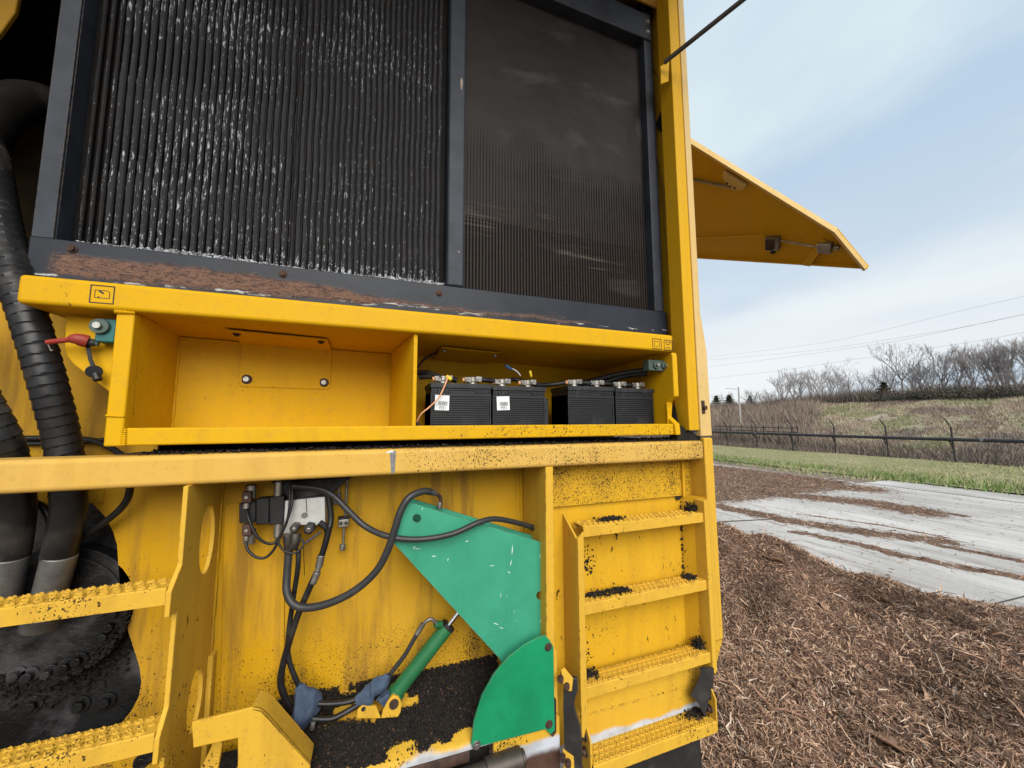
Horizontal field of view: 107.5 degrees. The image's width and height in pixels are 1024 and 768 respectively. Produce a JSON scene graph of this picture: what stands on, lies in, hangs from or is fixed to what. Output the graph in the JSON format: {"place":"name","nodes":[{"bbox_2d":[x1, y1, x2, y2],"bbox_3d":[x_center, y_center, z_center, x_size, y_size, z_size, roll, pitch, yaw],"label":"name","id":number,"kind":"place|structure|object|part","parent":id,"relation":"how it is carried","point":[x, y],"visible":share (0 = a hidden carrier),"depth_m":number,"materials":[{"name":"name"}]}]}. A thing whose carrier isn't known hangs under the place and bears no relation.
{"place":"outdoors","nodes":[
{"label":"outdoors","id":0,"kind":"place"},
{"bbox_2d":[614,395,1023,464],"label":"hillside","id":1,"kind":"structure","parent":0,"point":[884,415],"depth_m":30.02,"materials":[{"name":"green plant"}]},
{"bbox_2d":[711,396,721,404],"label":"conifer","id":2,"kind":"object","parent":1,"relation":"on","point":[715,399],"visible":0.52,"depth_m":72.33,"materials":[{"name":"green plant"}]},
{"bbox_2d":[722,395,734,403],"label":"conifer","id":3,"kind":"object","parent":1,"relation":"on","point":[729,400],"visible":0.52,"depth_m":74.12,"materials":[{"name":"green plant"}]},
{"bbox_2d":[726,387,740,424],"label":"utility pole","id":4,"kind":"object","parent":1,"relation":"on","point":[739,405],"visible":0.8,"depth_m":43.20,"materials":[{"name":"grey wood"}]},
{"bbox_2d":[637,396,844,445],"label":"hillside brush","id":5,"kind":"object","parent":1,"relation":"on","point":[765,415],"visible":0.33,"depth_m":41.20,"materials":[{"name":"plant"}]},
{"bbox_2d":[740,390,754,402],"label":"bare tree","id":6,"kind":"object","parent":1,"relation":"on","point":[745,392],"visible":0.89,"depth_m":64.67,"materials":[{"name":"grey plant"}]},
{"bbox_2d":[711,425,798,446],"bbox_3d":[22.178,4.864,35.713,0.077,1.965,9.581,2,-6,-20],"label":"rail fence","id":7,"kind":"object","parent":1,"relation":"on","point":[730,426],"visible":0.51,"depth_m":34.22,"materials":[{"name":"black metal"}]},
{"bbox_2d":[758,390,777,400],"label":"bare tree","id":8,"kind":"object","parent":1,"relation":"on","point":[765,393],"visible":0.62,"depth_m":62.31,"materials":[{"name":"grey plant"}]},
{"bbox_2d":[764,381,792,399],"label":"bare tree","id":9,"kind":"object","parent":1,"relation":"on","point":[778,390],"visible":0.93,"depth_m":58.18,"materials":[{"name":"grey plant"}]},
{"bbox_2d":[768,372,801,398],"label":"bare tree","id":10,"kind":"object","parent":1,"relation":"on","point":[787,390],"visible":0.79,"depth_m":67.19,"materials":[{"name":"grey plant"}]},
{"bbox_2d":[776,367,808,396],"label":"bare tree","id":11,"kind":"object","parent":1,"relation":"on","point":[790,379],"visible":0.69,"depth_m":66.48,"materials":[{"name":"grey plant"}]},
{"bbox_2d":[787,373,810,396],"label":"bare tree","id":12,"kind":"object","parent":1,"relation":"on","point":[797,383],"visible":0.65,"depth_m":61.52,"materials":[{"name":"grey plant"}]},
{"bbox_2d":[794,381,808,397],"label":"bare tree","id":13,"kind":"object","parent":1,"relation":"on","point":[795,392],"visible":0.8,"depth_m":55.12,"materials":[{"name":"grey plant"}]},
{"bbox_2d":[796,368,821,396],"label":"bare tree","id":14,"kind":"object","parent":1,"relation":"on","point":[807,377],"visible":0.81,"depth_m":59.85,"materials":[{"name":"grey plant"}]},
{"bbox_2d":[807,381,825,395],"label":"bare tree","id":15,"kind":"object","parent":1,"relation":"on","point":[818,388],"visible":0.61,"depth_m":59.92,"materials":[{"name":"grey plant"}]},
{"bbox_2d":[796,362,840,395],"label":"bare tree","id":16,"kind":"object","parent":1,"relation":"on","point":[799,380],"visible":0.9,"depth_m":56.39,"materials":[{"name":"grey plant"}]},
{"bbox_2d":[615,435,1023,466],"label":"ditch weeds","id":17,"kind":"object","parent":1,"relation":"on","point":[812,448],"visible":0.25,"depth_m":23.62,"materials":[{"name":"plant"}]},
{"bbox_2d":[806,372,846,394],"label":"bare tree","id":18,"kind":"object","parent":1,"relation":"on","point":[830,381],"visible":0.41,"depth_m":60.16,"materials":[{"name":"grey plant"}]},
{"bbox_2d":[821,368,859,393],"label":"bare tree","id":19,"kind":"object","parent":1,"relation":"on","point":[833,383],"visible":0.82,"depth_m":51.15,"materials":[{"name":"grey plant"}]},
{"bbox_2d":[824,358,858,392],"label":"bare tree","id":20,"kind":"object","parent":1,"relation":"on","point":[844,373],"visible":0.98,"depth_m":46.61,"materials":[{"name":"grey plant"}]},
{"bbox_2d":[829,375,856,400],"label":"bare tree","id":21,"kind":"object","parent":1,"relation":"on","point":[841,384],"visible":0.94,"depth_m":45.31,"materials":[{"name":"grey plant"}]},
{"bbox_2d":[851,369,874,394],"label":"bare tree","id":22,"kind":"object","parent":1,"relation":"on","point":[862,384],"visible":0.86,"depth_m":44.28,"materials":[{"name":"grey plant"}]},
{"bbox_2d":[710,378,1023,408],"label":"crest brush","id":23,"kind":"object","parent":1,"relation":"on","point":[858,396],"visible":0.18,"depth_m":43.83,"materials":[{"name":"plant"}]},
{"bbox_2d":[862,366,890,390],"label":"bare tree","id":24,"kind":"object","parent":1,"relation":"on","point":[882,375],"visible":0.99,"depth_m":43.35,"materials":[{"name":"grey plant"}]},
{"bbox_2d":[865,393,888,401],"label":"shrub","id":25,"kind":"object","parent":1,"relation":"on","point":[875,399],"visible":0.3,"depth_m":41.73,"materials":[{"name":"grey plant"}]},
{"bbox_2d":[871,382,895,397],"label":"conifer","id":26,"kind":"object","parent":1,"relation":"on","point":[883,385],"visible":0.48,"depth_m":42.47,"materials":[{"name":"green plant"}]},
{"bbox_2d":[870,364,901,387],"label":"bare tree","id":27,"kind":"object","parent":1,"relation":"on","point":[887,374],"visible":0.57,"depth_m":44.46,"materials":[{"name":"grey plant"}]},
{"bbox_2d":[876,390,903,402],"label":"shrub","id":28,"kind":"object","parent":1,"relation":"on","point":[890,398],"visible":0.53,"depth_m":40.49,"materials":[{"name":"grey plant"}]},
{"bbox_2d":[885,374,904,392],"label":"bare tree","id":29,"kind":"object","parent":1,"relation":"on","point":[896,384],"visible":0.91,"depth_m":42.35,"materials":[{"name":"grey plant"}]},
{"bbox_2d":[867,341,941,392],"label":"bare tree","id":30,"kind":"object","parent":1,"relation":"on","point":[898,375],"visible":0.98,"depth_m":41.07,"materials":[{"name":"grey plant"}]},
{"bbox_2d":[892,359,927,388],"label":"bare tree","id":31,"kind":"object","parent":1,"relation":"on","point":[909,365],"visible":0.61,"depth_m":41.44,"materials":[{"name":"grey plant"}]},
{"bbox_2d":[898,368,922,388],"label":"bare tree","id":32,"kind":"object","parent":1,"relation":"on","point":[910,381],"visible":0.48,"depth_m":41.64,"materials":[{"name":"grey plant"}]},
{"bbox_2d":[900,390,921,401],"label":"shrub","id":33,"kind":"object","parent":1,"relation":"on","point":[907,398],"visible":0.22,"depth_m":39.00,"materials":[{"name":"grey plant"}]},
{"bbox_2d":[893,359,938,387],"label":"bare tree","id":34,"kind":"object","parent":1,"relation":"on","point":[920,372],"visible":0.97,"depth_m":40.31,"materials":[{"name":"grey plant"}]},
{"bbox_2d":[896,386,950,400],"bbox_3d":[42.480,1.180,38.655,4.479,2.096,3.931,-4,-7,34],"label":"shrub","id":35,"kind":"object","parent":1,"relation":"on","point":[917,394],"visible":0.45,"depth_m":38.42,"materials":[{"name":"green plant"}]},
{"bbox_2d":[905,362,954,387],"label":"bare tree","id":36,"kind":"object","parent":1,"relation":"on","point":[932,376],"visible":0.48,"depth_m":41.37,"materials":[{"name":"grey plant"}]},
{"bbox_2d":[910,361,952,388],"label":"bare tree","id":37,"kind":"object","parent":1,"relation":"on","point":[931,375],"visible":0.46,"depth_m":40.98,"materials":[{"name":"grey plant"}]},
{"bbox_2d":[905,386,957,401],"bbox_3d":[42.822,1.197,37.886,3.846,2.051,4.382,4,-7,-36],"label":"shrub","id":38,"kind":"object","parent":1,"relation":"on","point":[927,394],"visible":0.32,"depth_m":37.55,"materials":[{"name":"green plant"}]},
{"bbox_2d":[911,354,969,386],"bbox_3d":[45.019,-0.510,39.315,3.570,5.589,2.768,-1,-6,11],"label":"bare tree","id":39,"kind":"object","parent":1,"relation":"on","point":[934,375],"visible":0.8,"depth_m":39.71,"materials":[{"name":"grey plant"}]},
{"bbox_2d":[913,384,971,399],"bbox_3d":[42.763,1.002,37.142,4.244,2.263,4.836,-2,-6,17],"label":"shrub","id":40,"kind":"object","parent":1,"relation":"on","point":[954,390],"visible":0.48,"depth_m":36.87,"materials":[{"name":"green plant"}]},
{"bbox_2d":[921,342,967,385],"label":"bare tree","id":41,"kind":"object","parent":1,"relation":"on","point":[942,356],"visible":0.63,"depth_m":42.15,"materials":[{"name":"grey plant"}]},
{"bbox_2d":[924,384,977,400],"bbox_3d":[43.209,1.032,36.577,4.544,2.127,3.989,-5,-7,40],"label":"shrub","id":42,"kind":"object","parent":1,"relation":"on","point":[945,395],"visible":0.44,"depth_m":36.21,"materials":[{"name":"green plant"}]},
{"bbox_2d":[944,367,963,386],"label":"bare tree","id":43,"kind":"object","parent":1,"relation":"on","point":[954,378],"visible":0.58,"depth_m":38.79,"materials":[{"name":"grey plant"}]},
{"bbox_2d":[945,340,977,388],"bbox_3d":[44.056,-1.111,36.756,2.490,6.351,2.146,4,-7,-38],"label":"bare tree","id":44,"kind":"object","parent":1,"relation":"on","point":[961,371],"visible":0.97,"depth_m":37.03,"materials":[{"name":"grey plant"}]},
{"bbox_2d":[947,347,982,383],"bbox_3d":[46.262,-1.206,37.932,2.664,6.794,2.295,1,-6,-13],"label":"bare tree","id":45,"kind":"object","parent":1,"relation":"on","point":[969,358],"visible":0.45,"depth_m":37.81,"materials":[{"name":"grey plant"}]},
{"bbox_2d":[946,386,983,400],"bbox_3d":[43.407,1.124,35.831,3.977,1.861,3.490,-2,-6,20],"label":"shrub","id":46,"kind":"object","parent":1,"relation":"on","point":[967,396],"visible":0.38,"depth_m":35.15,"materials":[{"name":"green plant"}]},
{"bbox_2d":[948,350,986,389],"bbox_3d":[44.402,-0.634,36.543,1.829,5.286,2.679,3,-7,-32],"label":"bare tree","id":47,"kind":"object","parent":1,"relation":"on","point":[967,367],"visible":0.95,"depth_m":36.44,"materials":[{"name":"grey plant"}]},
{"bbox_2d":[955,368,989,390],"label":"bare tree","id":48,"kind":"object","parent":1,"relation":"on","point":[974,380],"visible":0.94,"depth_m":35.93,"materials":[{"name":"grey plant"}]},
{"bbox_2d":[958,384,994,400],"bbox_3d":[43.980,1.079,35.502,3.597,1.918,4.098,0,-6,-4],"label":"shrub","id":49,"kind":"object","parent":1,"relation":"on","point":[974,393],"visible":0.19,"depth_m":34.91,"materials":[{"name":"green plant"}]},
{"bbox_2d":[971,348,998,385],"bbox_3d":[48.498,-0.857,38.619,2.137,6.177,3.131,4,-7,-38],"label":"bare tree","id":50,"kind":"object","parent":1,"relation":"on","point":[985,370],"visible":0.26,"depth_m":38.72,"materials":[{"name":"grey plant"}]},
{"bbox_2d":[972,390,998,400],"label":"shrub","id":51,"kind":"object","parent":1,"relation":"on","point":[983,396],"visible":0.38,"depth_m":34.52,"materials":[{"name":"plant"}]},
{"bbox_2d":[965,347,1010,382],"bbox_3d":[46.432,-0.867,36.632,1.997,5.772,2.926,-1,-6,3],"label":"bare tree","id":52,"kind":"object","parent":1,"relation":"on","point":[985,362],"visible":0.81,"depth_m":36.58,"materials":[{"name":"grey plant"}]},
{"bbox_2d":[971,387,1005,399],"bbox_3d":[44.517,1.010,34.292,3.360,1.792,3.828,3,-6,-28],"label":"shrub","id":53,"kind":"object","parent":1,"relation":"on","point":[987,394],"visible":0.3,"depth_m":34.18,"materials":[{"name":"brown plant"}]},
{"bbox_2d":[964,336,1018,386],"bbox_3d":[47.470,-1.236,36.998,2.675,6.793,4.619,-2,-6,15],"label":"bare tree","id":54,"kind":"object","parent":1,"relation":"on","point":[986,347],"visible":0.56,"depth_m":36.91,"materials":[{"name":"grey plant"}]},
{"bbox_2d":[978,369,1005,388],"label":"bare tree","id":55,"kind":"object","parent":1,"relation":"on","point":[992,377],"visible":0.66,"depth_m":35.18,"materials":[{"name":"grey plant"}]},
{"bbox_2d":[969,343,1021,385],"bbox_3d":[50.098,-1.054,39.519,4.627,6.806,2.680,-4,-7,35],"label":"bare tree","id":56,"kind":"object","parent":1,"relation":"on","point":[987,358],"visible":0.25,"depth_m":39.52,"materials":[{"name":"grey plant"}]},
{"bbox_2d":[972,340,1023,385],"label":"bare tree","id":57,"kind":"object","parent":1,"relation":"on","point":[993,358],"visible":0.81,"depth_m":35.30,"materials":[{"name":"grey plant"}]},
{"bbox_2d":[978,383,1023,400],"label":"shrub","id":58,"kind":"object","parent":1,"relation":"on","point":[997,393],"visible":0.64,"depth_m":33.37,"materials":[{"name":"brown plant"}]},
{"bbox_2d":[985,357,1020,383],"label":"bare tree","id":59,"kind":"object","parent":1,"relation":"on","point":[1009,370],"visible":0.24,"depth_m":36.27,"materials":[{"name":"grey plant"}]},
{"bbox_2d":[990,359,1019,388],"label":"bare tree","id":60,"kind":"object","parent":1,"relation":"on","point":[997,370],"visible":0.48,"depth_m":36.26,"materials":[{"name":"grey plant"}]},
{"bbox_2d":[991,370,1019,387],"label":"bare tree","id":61,"kind":"object","parent":1,"relation":"on","point":[1009,376],"visible":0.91,"depth_m":34.07,"materials":[{"name":"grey plant"}]},
{"bbox_2d":[991,383,1023,399],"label":"shrub","id":62,"kind":"object","parent":1,"relation":"on","point":[1021,389],"visible":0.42,"depth_m":32.90,"materials":[{"name":"brown plant"}]},
{"bbox_2d":[991,333,1023,382],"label":"bare tree","id":63,"kind":"object","parent":1,"relation":"on","point":[1006,357],"visible":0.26,"depth_m":36.55,"materials":[{"name":"grey plant"}]},
{"bbox_2d":[996,336,1023,365],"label":"bare tree","id":64,"kind":"object","parent":1,"relation":"on","point":[1014,344],"visible":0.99,"depth_m":34.30,"materials":[{"name":"grey plant"}]},
{"bbox_2d":[999,363,1023,387],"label":"bare tree","id":65,"kind":"object","parent":1,"relation":"on","point":[1019,372],"visible":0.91,"depth_m":33.87,"materials":[{"name":"plant"}]},
{"bbox_2d":[1001,346,1023,364],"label":"bare tree","id":66,"kind":"object","parent":1,"relation":"on","point":[1014,353],"visible":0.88,"depth_m":34.42,"materials":[{"name":"plant"}]},
{"bbox_2d":[683,0,1023,404],"label":"sky","id":67,"kind":"structure","parent":0,"point":[898,124],"materials":[{"name":"blue"}]},
{"bbox_2d":[712,297,1018,356],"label":"power line","id":68,"kind":"object","parent":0,"point":[894,327],"visible":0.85,"depth_m":79.15,"materials":[{"name":"black metal"}]},
{"bbox_2d":[709,332,1023,378],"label":"power line","id":69,"kind":"object","parent":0,"point":[887,354],"visible":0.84,"depth_m":71.45,"materials":[{"name":"black metal"}]},
{"bbox_2d":[712,444,1023,495],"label":"dirt yard","id":70,"kind":"structure","parent":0,"point":[832,476],"depth_m":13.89,"materials":[{"name":"green plant"}]},
{"bbox_2d":[0,0,868,767],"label":"grinding machine","id":71,"kind":"object","parent":70,"relation":"on","point":[272,222],"visible":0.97,"depth_m":1.67,"materials":[{"name":"yellow metal"}]},
{"bbox_2d":[291,682,322,729],"bbox_3d":[-0.803,1.250,1.455,0.068,0.170,0.126,-2,-6,14],"label":"blue rag","id":72,"kind":"object","parent":71,"relation":"attached to","point":[307,699],"visible":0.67,"depth_m":1.44,"materials":[{"name":"fabric"}]},
{"bbox_2d":[355,673,391,705],"bbox_3d":[-0.570,1.249,1.548,0.141,0.096,0.074,2,-6,-20],"label":"blue rag","id":73,"kind":"object","parent":71,"relation":"attached to","point":[371,691],"visible":1,"depth_m":1.52,"materials":[{"name":"fabric"}]},
{"bbox_2d":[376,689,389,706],"bbox_3d":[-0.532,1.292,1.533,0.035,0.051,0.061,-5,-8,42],"label":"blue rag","id":74,"kind":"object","parent":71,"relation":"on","point":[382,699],"visible":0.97,"depth_m":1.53,"materials":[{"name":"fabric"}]},
{"bbox_2d":[276,654,497,767],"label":"sill dust","id":75,"kind":"object","parent":71,"relation":"on","point":[454,700],"visible":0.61,"depth_m":1.54,"materials":[{"name":"black soil"}]},
{"bbox_2d":[137,436,697,454],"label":"deck dust","id":76,"kind":"object","parent":71,"relation":"on","point":[167,450],"visible":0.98,"depth_m":1.60,"materials":[{"name":"brown soil"}]},
{"bbox_2d":[425,375,491,425],"bbox_3d":[-0.272,0.102,1.870,0.296,0.272,0.209,2,-6,-20],"label":"battery","id":77,"kind":"object","parent":71,"relation":"on","point":[469,403],"visible":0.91,"depth_m":1.78,"materials":[{"name":"plastic"}]},
{"bbox_2d":[491,379,545,424],"bbox_3d":[0.005,0.114,1.975,0.288,0.268,0.209,2,-6,-20],"label":"battery","id":78,"kind":"object","parent":71,"relation":"on","point":[523,403],"visible":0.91,"depth_m":1.89,"materials":[{"name":"plastic"}]},
{"bbox_2d":[551,379,614,424],"bbox_3d":[0.395,0.120,2.114,0.290,0.278,0.209,2,-6,-20],"label":"battery","id":79,"kind":"object","parent":71,"relation":"on","point":[573,403],"visible":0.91,"depth_m":2.03,"materials":[{"name":"plastic"}]},
{"bbox_2d":[611,382,653,423],"bbox_3d":[0.660,0.130,2.210,0.262,0.276,0.209,2,-6,-20],"label":"battery","id":80,"kind":"object","parent":71,"relation":"on","point":[633,404],"visible":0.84,"depth_m":2.12,"materials":[{"name":"plastic"}]},
{"bbox_2d":[584,505,684,662],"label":"panel dust","id":81,"kind":"object","parent":71,"relation":"attached to","point":[587,560],"visible":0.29,"depth_m":1.91,"materials":[{"name":"black soil"}]},
{"bbox_2d":[585,501,708,720],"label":"step dust","id":82,"kind":"object","parent":71,"relation":"on","point":[695,711],"visible":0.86,"depth_m":1.90,"materials":[{"name":"black soil"}]},
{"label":"side door","id":83,"kind":"part","parent":71,"relation":"part of","materials":[{"name":"yellow metal"}]},
{"bbox_2d":[489,525,1023,767],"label":"mulch heap","id":84,"kind":"object","parent":70,"relation":"on","point":[919,657],"visible":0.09,"depth_m":3.07,"materials":[{"name":"brown wood"}]},
{"bbox_2d":[762,553,783,562],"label":"dry leaf","id":85,"kind":"object","parent":84,"relation":"on","point":[776,559],"visible":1,"depth_m":3.92,"materials":[{"name":"brown plant"}]},
{"bbox_2d":[801,571,808,578],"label":"dry leaf","id":86,"kind":"object","parent":84,"relation":"on","point":[804,576],"visible":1,"depth_m":3.78,"materials":[{"name":"brown plant"}]},
{"bbox_2d":[819,597,829,609],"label":"dry leaf","id":87,"kind":"object","parent":84,"relation":"on","point":[824,605],"visible":1,"depth_m":3.53,"materials":[{"name":"beige plant"}]},
{"bbox_2d":[700,521,1023,767],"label":"bark splinters","id":88,"kind":"object","parent":84,"relation":"on","point":[926,694],"visible":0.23,"depth_m":2.81,"materials":[{"name":"brown wood"}]},
{"bbox_2d":[701,518,1023,767],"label":"mulch shreds","id":89,"kind":"object","parent":84,"relation":"on","point":[883,693],"visible":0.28,"depth_m":2.69,"materials":[{"name":"brown plant"}]},
{"bbox_2d":[852,720,910,758],"bbox_3d":[2.182,2.087,2.216,0.134,0.052,0.264,23,-2,-40],"label":"dry leaf","id":90,"kind":"object","parent":84,"relation":"on","point":[890,740],"visible":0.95,"depth_m":2.21,"materials":[{"name":"beige plant"}]},
{"bbox_2d":[622,418,1023,465],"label":"perimeter fence","id":91,"kind":"object","parent":70,"relation":"on","point":[951,440],"visible":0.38,"depth_m":19.88,"materials":[{"name":"black metal"}]},
{"bbox_2d":[715,315,1021,359],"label":"power line","id":92,"kind":"object","parent":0,"point":[888,339],"visible":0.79,"depth_m":77.21,"materials":[{"name":"black metal"}]},
{"bbox_2d":[714,464,1023,608],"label":"concrete slab","id":93,"kind":"structure","parent":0,"point":[931,575],"depth_m":6.83,"materials":[{"name":"grey concrete"}]},
{"bbox_2d":[714,465,1023,600],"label":"strewn bark","id":94,"kind":"object","parent":93,"relation":"on","point":[800,478],"visible":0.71,"depth_m":9.48,"materials":[{"name":"brown wood"}]},
{"bbox_2d":[720,519,1023,604],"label":"slab crack","id":95,"kind":"object","parent":93,"relation":"on","point":[771,519],"visible":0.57,"depth_m":7.39,"materials":[{"name":"grey concrete"}]},
{"bbox_2d":[835,479,1021,502],"bbox_3d":[13.646,2.450,5.043,0.040,0.007,16.500,2,-6,-20],"label":"slab joint","id":96,"kind":"object","parent":93,"relation":"on","point":[933,491],"visible":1,"depth_m":10.27,"materials":[{"name":"grey concrete"}]},
{"bbox_2d":[721,314,1020,365],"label":"power line","id":97,"kind":"object","parent":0,"point":[887,342],"visible":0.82,"depth_m":73.91,"materials":[{"name":"black metal"}]},
{"bbox_2d":[865,480,1023,502],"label":"concrete apron","id":98,"kind":"object","parent":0,"point":[990,495],"visible":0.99,"depth_m":10.55,"materials":[{"name":"grey concrete"}]}
]}

